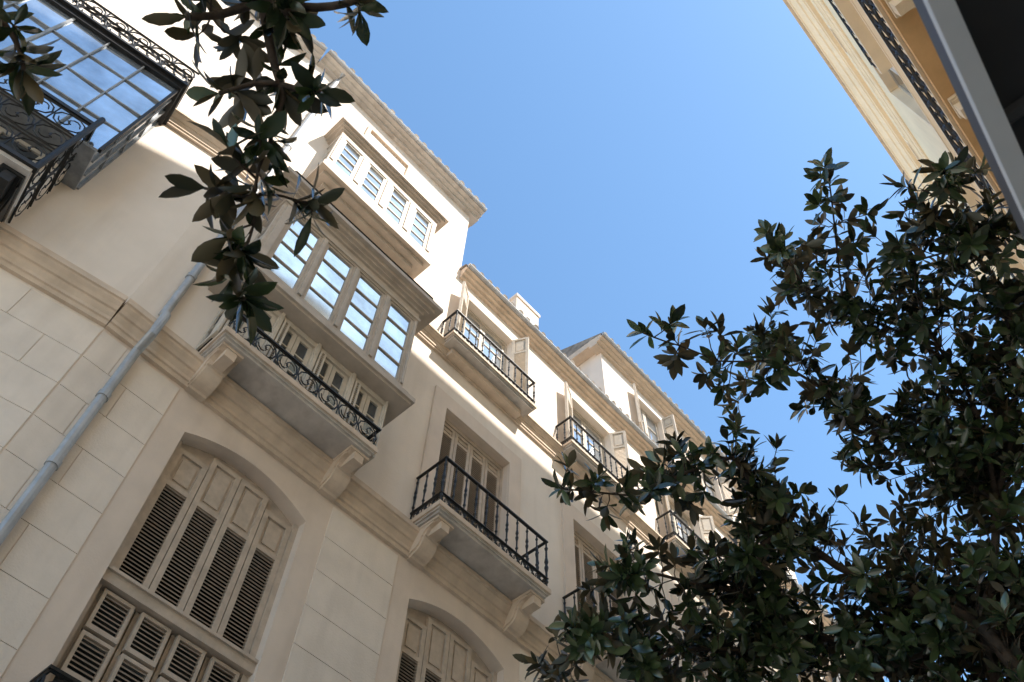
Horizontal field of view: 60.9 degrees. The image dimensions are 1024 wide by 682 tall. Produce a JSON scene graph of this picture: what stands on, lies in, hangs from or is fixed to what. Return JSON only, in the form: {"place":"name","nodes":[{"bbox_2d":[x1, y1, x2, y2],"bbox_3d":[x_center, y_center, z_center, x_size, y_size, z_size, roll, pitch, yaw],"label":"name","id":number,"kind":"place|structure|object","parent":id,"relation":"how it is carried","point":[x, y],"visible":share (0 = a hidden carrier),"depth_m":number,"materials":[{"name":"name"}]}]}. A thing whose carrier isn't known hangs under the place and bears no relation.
{"place":"outdoors","nodes":[
{"label":"outdoors","id":0,"kind":"place"},
{"bbox_2d":[306,0,1023,681],"label":"sky","id":1,"kind":"structure","parent":0,"point":[624,159],"materials":[{"name":"blue"}]},
{"bbox_2d":[783,0,1023,344],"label":"ochre apartment building","id":2,"kind":"structure","parent":0,"point":[882,60],"depth_m":14.78,"materials":[{"name":"paint"}]},
{"bbox_2d":[913,0,1023,238],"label":"shop awning","id":3,"kind":"object","parent":2,"relation":"attached to","point":[978,45],"visible":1,"depth_m":1.72,"materials":[{"name":"metal"}]},
{"label":"street paving","id":4,"kind":"structure","parent":0,"visible":0},
{"bbox_2d":[0,0,326,451],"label":"corner house with glass gallery","id":5,"kind":"structure","parent":4,"relation":"on","point":[101,141],"depth_m":8.91,"materials":[{"name":"beige paint"}]},
{"bbox_2d":[0,0,387,345],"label":"magnolia tree","id":6,"kind":"object","parent":4,"relation":"on","point":[238,257],"visible":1,"depth_m":3.41,"materials":[{"name":"green plant"}]},
{"bbox_2d":[0,69,855,681],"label":"walls","id":7,"kind":"structure","parent":4,"relation":"on","point":[350,591],"depth_m":8.20,"materials":[{"name":"paint"}]},
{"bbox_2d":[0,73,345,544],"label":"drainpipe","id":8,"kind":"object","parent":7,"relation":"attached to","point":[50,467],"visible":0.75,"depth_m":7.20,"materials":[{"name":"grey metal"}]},
{"bbox_2d":[195,116,448,465],"bbox_3d":[-2.122,-1.107,11.537,0.693,6.500,2.763,-37,-67,21],"label":"glazed bay","id":9,"kind":"object","parent":7,"relation":"attached to","point":[359,311],"visible":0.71,"depth_m":10.78,"materials":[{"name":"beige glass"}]},
{"bbox_2d":[30,309,840,681],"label":"balcony railings","id":10,"kind":"object","parent":7,"relation":"attached to","point":[66,677],"visible":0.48,"depth_m":10.11,"materials":[{"name":"black metal"}]},
{"bbox_2d":[44,308,839,681],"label":"shutters and windows","id":11,"kind":"object","parent":7,"relation":"attached to","point":[112,636],"visible":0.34,"depth_m":7.46,"materials":[{"name":"paint"}]},
{"bbox_2d":[105,50,883,681],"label":"cornices","id":12,"kind":"object","parent":7,"relation":"attached to","point":[171,354],"visible":0.45,"depth_m":11.97,"materials":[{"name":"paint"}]},
{"bbox_2d":[184,325,820,681],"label":"balcony slabs","id":13,"kind":"structure","parent":7,"relation":"attached to","point":[268,383],"depth_m":9.32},
{"bbox_2d":[459,264,600,356],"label":"roofs","id":14,"kind":"structure","parent":7,"relation":"on","point":[525,307],"depth_m":17.07,"materials":[{"name":"tile"}]},
{"bbox_2d":[456,281,836,681],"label":"open shutters","id":15,"kind":"object","parent":7,"relation":"attached to","point":[520,359],"visible":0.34,"depth_m":15.49,"materials":[{"name":"beige wood"}]},
{"bbox_2d":[513,145,1023,681],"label":"magnolia tree","id":16,"kind":"object","parent":4,"relation":"on","point":[969,617],"visible":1,"depth_m":6.62,"materials":[{"name":"green plant"}]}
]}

